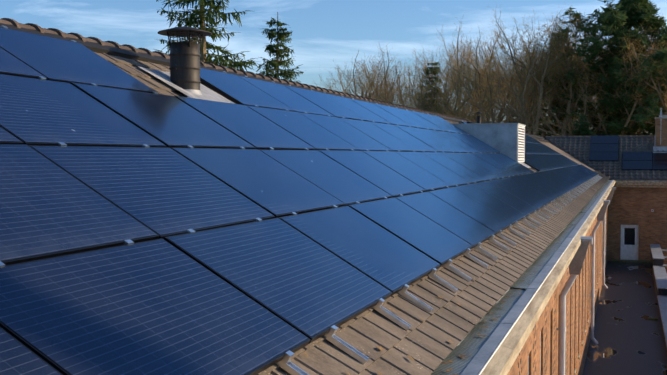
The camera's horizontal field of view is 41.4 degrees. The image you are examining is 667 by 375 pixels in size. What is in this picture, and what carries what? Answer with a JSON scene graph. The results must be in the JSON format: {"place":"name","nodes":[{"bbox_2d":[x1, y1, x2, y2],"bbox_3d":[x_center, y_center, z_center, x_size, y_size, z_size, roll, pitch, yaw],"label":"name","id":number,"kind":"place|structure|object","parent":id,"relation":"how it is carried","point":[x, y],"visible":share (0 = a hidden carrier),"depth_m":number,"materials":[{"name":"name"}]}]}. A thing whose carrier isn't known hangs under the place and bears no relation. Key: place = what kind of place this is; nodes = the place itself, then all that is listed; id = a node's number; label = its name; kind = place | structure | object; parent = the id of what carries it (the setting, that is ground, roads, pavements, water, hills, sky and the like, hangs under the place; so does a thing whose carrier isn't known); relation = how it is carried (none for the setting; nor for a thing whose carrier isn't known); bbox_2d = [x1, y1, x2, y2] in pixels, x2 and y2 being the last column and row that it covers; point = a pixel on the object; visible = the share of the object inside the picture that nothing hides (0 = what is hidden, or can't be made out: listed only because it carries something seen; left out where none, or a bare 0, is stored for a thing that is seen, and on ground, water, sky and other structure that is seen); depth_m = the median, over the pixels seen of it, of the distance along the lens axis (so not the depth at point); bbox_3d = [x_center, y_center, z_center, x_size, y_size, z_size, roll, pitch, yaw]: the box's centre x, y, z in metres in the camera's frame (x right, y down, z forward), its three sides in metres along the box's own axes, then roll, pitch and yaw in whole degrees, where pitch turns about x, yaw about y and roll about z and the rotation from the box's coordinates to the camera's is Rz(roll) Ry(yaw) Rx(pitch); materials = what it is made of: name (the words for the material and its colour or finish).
{"place":"outdoors","nodes":[
{"label":"outdoors","id":0,"kind":"place"},
{"bbox_2d":[0,0,666,132],"label":"sky","id":1,"kind":"structure","parent":0,"point":[323,31],"materials":[{"name":"blue"}]},
{"bbox_2d":[539,141,594,170],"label":"roof ridge","id":2,"kind":"structure","parent":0,"point":[555,148],"depth_m":50.71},
{"bbox_2d":[582,261,666,374],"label":"flat roof bitumen","id":3,"kind":"object","parent":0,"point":[623,303],"visible":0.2,"depth_m":31.11,"materials":[{"name":"black asphalt"}]},
{"bbox_2d":[304,186,653,374],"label":"dead leaves","id":4,"kind":"object","parent":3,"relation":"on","point":[380,348],"visible":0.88,"depth_m":6.03,"materials":[{"name":"brown plant"}]},
{"bbox_2d":[607,180,666,263],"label":"wing wall","id":5,"kind":"structure","parent":0,"point":[633,202],"depth_m":50.48,"materials":[{"name":"brown brick"}]},
{"bbox_2d":[545,136,666,179],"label":"tiled roof","id":6,"kind":"structure","parent":5,"relation":"on","point":[577,148],"depth_m":52.80,"materials":[{"name":"grey tile"}]},
{"bbox_2d":[546,135,654,179],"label":"ridge tiles","id":7,"kind":"object","parent":6,"relation":"on","point":[643,136],"visible":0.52,"depth_m":54.97,"materials":[{"name":"black tile"}]},
{"bbox_2d":[589,135,666,169],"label":"wing pv frames","id":8,"kind":"structure","parent":6,"relation":"on","point":[627,160],"depth_m":51.76,"materials":[{"name":"black metal"}]},
{"bbox_2d":[589,136,666,168],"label":"solar panels","id":9,"kind":"object","parent":8,"relation":"in","point":[603,151],"visible":1,"depth_m":52.31,"materials":[{"name":"glass"}]},
{"bbox_2d":[653,111,666,152],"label":"chimney","id":10,"kind":"object","parent":6,"relation":"on","point":[660,142],"visible":0.9,"depth_m":52.21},
{"bbox_2d":[620,209,653,259],"bbox_3d":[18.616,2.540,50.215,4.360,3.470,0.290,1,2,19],"label":"door","id":11,"kind":"structure","parent":5,"relation":"in","point":[629,241],"depth_m":50.87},
{"bbox_2d":[648,317,657,320],"bbox_3d":[11.836,4.870,32.732,0.350,0.070,0.250,1,2,19],"label":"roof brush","id":12,"kind":"object","parent":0,"point":[653,318],"visible":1,"depth_m":32.64,"materials":[{"name":"brown"}]},
{"label":"ground","id":13,"kind":"structure","parent":0,"visible":0},
{"bbox_2d":[154,0,260,70],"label":"fir","id":14,"kind":"object","parent":13,"relation":"on","point":[192,20],"visible":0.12,"depth_m":45.73,"materials":[{"name":"green plant"}]},
{"bbox_2d":[256,12,302,82],"bbox_3d":[-3.701,-1.586,53.887,8.426,19.462,7.107,0,2,0],"label":"fir","id":15,"kind":"object","parent":13,"relation":"on","point":[281,33],"visible":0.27,"depth_m":53.48,"materials":[{"name":"green plant"}]},
{"bbox_2d":[316,48,441,108],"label":"tree","id":16,"kind":"object","parent":13,"relation":"on","point":[355,85],"visible":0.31,"depth_m":100.59,"materials":[{"name":"brown plant"}]},
{"bbox_2d":[307,44,453,110],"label":"tree","id":17,"kind":"object","parent":13,"relation":"on","point":[399,69],"visible":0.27,"depth_m":100.51,"materials":[{"name":"brown plant"}]},
{"bbox_2d":[351,54,452,105],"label":"tree","id":18,"kind":"object","parent":13,"relation":"on","point":[378,81],"visible":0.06,"depth_m":112.88,"materials":[{"name":"brown plant"}]},
{"bbox_2d":[416,62,446,114],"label":"fir","id":19,"kind":"object","parent":13,"relation":"on","point":[427,70],"visible":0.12,"depth_m":95.52,"materials":[{"name":"green plant"}]},
{"bbox_2d":[365,40,515,119],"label":"tree","id":20,"kind":"object","parent":13,"relation":"on","point":[423,51],"visible":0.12,"depth_m":110.50,"materials":[{"name":"brown plant"}]},
{"bbox_2d":[361,18,528,123],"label":"tree","id":21,"kind":"object","parent":13,"relation":"on","point":[400,100],"visible":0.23,"depth_m":94.99,"materials":[{"name":"brown plant"}]},
{"bbox_2d":[389,50,511,122],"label":"tree","id":22,"kind":"object","parent":13,"relation":"on","point":[440,87],"visible":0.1,"depth_m":100.97,"materials":[{"name":"brown plant"}]},
{"bbox_2d":[403,48,500,120],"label":"tree","id":23,"kind":"object","parent":13,"relation":"on","point":[447,84],"visible":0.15,"depth_m":111.88,"materials":[{"name":"brown plant"}]},
{"bbox_2d":[396,38,521,122],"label":"tree","id":24,"kind":"object","parent":13,"relation":"on","point":[455,110],"visible":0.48,"depth_m":77.40,"materials":[{"name":"brown plant"}]},
{"bbox_2d":[400,17,547,124],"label":"tree","id":25,"kind":"object","parent":13,"relation":"on","point":[500,118],"visible":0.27,"depth_m":92.07,"materials":[{"name":"brown plant"}]},
{"bbox_2d":[371,5,612,137],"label":"tree","id":26,"kind":"object","parent":13,"relation":"on","point":[531,95],"visible":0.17,"depth_m":78.80,"materials":[{"name":"brown plant"}]},
{"bbox_2d":[438,50,545,122],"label":"tree","id":27,"kind":"object","parent":13,"relation":"on","point":[497,99],"visible":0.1,"depth_m":97.09,"materials":[{"name":"brown plant"}]},
{"bbox_2d":[426,3,581,133],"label":"tree","id":28,"kind":"object","parent":13,"relation":"on","point":[540,89],"visible":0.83,"depth_m":75.47,"materials":[{"name":"brown plant"}]},
{"bbox_2d":[513,66,544,131],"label":"fir","id":29,"kind":"object","parent":13,"relation":"on","point":[528,103],"visible":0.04,"depth_m":99.73,"materials":[{"name":"green plant"}]},
{"bbox_2d":[464,38,595,131],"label":"tree","id":30,"kind":"object","parent":13,"relation":"on","point":[507,76],"visible":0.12,"depth_m":98.49,"materials":[{"name":"brown plant"}]},
{"bbox_2d":[496,24,569,120],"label":"tree","id":31,"kind":"object","parent":13,"relation":"on","point":[516,73],"depth_m":106.08,"materials":[{"name":"brown plant"}]},
{"bbox_2d":[492,44,576,128],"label":"tree","id":32,"kind":"object","parent":13,"relation":"on","point":[529,77],"visible":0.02,"depth_m":105.12,"materials":[{"name":"brown plant"}]},
{"bbox_2d":[462,8,610,135],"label":"tree","id":33,"kind":"object","parent":13,"relation":"on","point":[571,106],"visible":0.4,"depth_m":76.90,"materials":[{"name":"brown plant"}]},
{"bbox_2d":[530,28,580,136],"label":"fir","id":34,"kind":"object","parent":13,"relation":"on","point":[553,121],"visible":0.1,"depth_m":81.04,"materials":[{"name":"green plant"}]},
{"bbox_2d":[507,198,607,374],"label":"wall","id":35,"kind":"structure","parent":13,"relation":"on","point":[544,336],"depth_m":19.48,"materials":[{"name":"brick"}]},
{"bbox_2d":[45,28,609,374],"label":"roof tiles","id":36,"kind":"object","parent":35,"relation":"on","point":[426,345],"visible":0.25,"depth_m":6.72,"materials":[{"name":"brown tile"}]},
{"bbox_2d":[158,26,211,89],"bbox_3d":[-1.600,-1.125,9.530,0.580,1.225,0.580,1,2,19],"label":"flue pipe with cap","id":37,"kind":"object","parent":36,"relation":"on","point":[185,68],"visible":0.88,"depth_m":9.39,"materials":[{"name":"black metal"}]},
{"bbox_2d":[140,67,234,103],"bbox_3d":[-1.530,-1.085,9.688,0.820,0.032,1.120,32,11,15],"label":"chimney flashing","id":38,"kind":"object","parent":36,"relation":"on","point":[207,93],"visible":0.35,"depth_m":9.53,"materials":[{"name":"grey metal"}]},
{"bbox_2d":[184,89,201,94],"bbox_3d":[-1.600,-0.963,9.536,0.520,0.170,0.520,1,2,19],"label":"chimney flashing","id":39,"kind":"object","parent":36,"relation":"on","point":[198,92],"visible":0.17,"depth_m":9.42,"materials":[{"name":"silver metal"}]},
{"bbox_2d":[0,18,543,137],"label":"ridge tiles","id":40,"kind":"object","parent":36,"relation":"on","point":[75,35],"visible":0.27,"depth_m":11.45,"materials":[{"name":"tile"}]},
{"bbox_2d":[0,23,544,138],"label":"roof ridge","id":41,"kind":"structure","parent":36,"relation":"on","point":[114,51],"depth_m":9.81,"materials":[{"name":"brown tile"}]},
{"bbox_2d":[0,27,594,374],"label":"pv frames","id":42,"kind":"structure","parent":36,"relation":"on","point":[42,356],"depth_m":6.28,"materials":[{"name":"metal"}]},
{"bbox_2d":[0,27,597,374],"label":"solar panels","id":43,"kind":"object","parent":42,"relation":"in","point":[160,307],"visible":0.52,"depth_m":5.92,"materials":[{"name":"blue glass"}]},
{"bbox_2d":[0,25,601,374],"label":"mounting brackets","id":44,"kind":"object","parent":36,"relation":"on","point":[285,363],"visible":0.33,"depth_m":7.36,"materials":[{"name":"silver metal"}]},
{"bbox_2d":[475,111,482,122],"bbox_3d":[4.512,-1.886,27.431,0.250,0.960,0.244,1,2,19],"label":"flue","id":45,"kind":"object","parent":36,"relation":"on","point":[478,118],"visible":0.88,"depth_m":27.37,"materials":[{"name":"black metal"}]},
{"bbox_2d":[453,123,525,162],"bbox_3d":[4.326,-1.202,25.180,2.057,1.186,1.790,1,2,19],"label":"dormer","id":46,"kind":"object","parent":36,"relation":"on","point":[507,139],"visible":0.81,"depth_m":24.23,"materials":[{"name":"white paint"}]},
{"bbox_2d":[528,349,540,374],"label":"wall windows","id":47,"kind":"structure","parent":35,"relation":"attached to","point":[540,363],"depth_m":13.12,"materials":[{"name":"white paint"}]},
{"bbox_2d":[481,180,615,374],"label":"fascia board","id":48,"kind":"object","parent":35,"relation":"on","point":[502,361],"visible":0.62,"depth_m":8.06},
{"bbox_2d":[431,180,612,374],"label":"zinc gutter","id":49,"kind":"object","parent":48,"relation":"on","point":[479,359],"visible":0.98,"depth_m":7.87,"materials":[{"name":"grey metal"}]},
{"bbox_2d":[477,180,613,374],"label":"gutter bead","id":50,"kind":"object","parent":49,"relation":"attached to","point":[482,369],"visible":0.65,"depth_m":7.84,"materials":[{"name":"silver metal"}]},
{"bbox_2d":[557,187,615,374],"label":"downspout","id":51,"kind":"object","parent":35,"relation":"attached to","point":[576,264],"visible":0.98,"depth_m":15.48,"materials":[{"name":"metal"}]},
{"bbox_2d":[525,7,605,122],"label":"tree","id":52,"kind":"object","parent":13,"relation":"on","point":[560,48],"visible":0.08,"depth_m":89.29,"materials":[{"name":"brown plant"}]},
{"bbox_2d":[491,13,648,132],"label":"tree","id":53,"kind":"object","parent":13,"relation":"on","point":[561,59],"visible":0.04,"depth_m":90.86,"materials":[{"name":"brown plant"}]},
{"bbox_2d":[483,28,666,135],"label":"tree","id":54,"kind":"object","parent":13,"relation":"on","point":[593,99],"visible":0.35,"depth_m":74.49,"materials":[{"name":"brown plant"}]},
{"bbox_2d":[538,0,666,135],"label":"pine","id":55,"kind":"object","parent":13,"relation":"on","point":[624,19],"visible":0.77,"depth_m":75.08,"materials":[{"name":"green plant"}]},
{"bbox_2d":[608,29,666,134],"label":"tree","id":56,"kind":"object","parent":13,"relation":"on","point":[661,99],"visible":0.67,"depth_m":72.36,"materials":[{"name":"brown plant"}]},
{"bbox_2d":[642,23,666,114],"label":"tree","id":57,"kind":"object","parent":13,"relation":"on","point":[660,74],"visible":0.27,"depth_m":73.73,"materials":[{"name":"brown plant"}]},
{"bbox_2d":[650,244,666,354],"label":"stepped parapet","id":58,"kind":"object","parent":13,"relation":"on","point":[658,261],"visible":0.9,"depth_m":38.07,"materials":[{"name":"concrete"}]}
]}

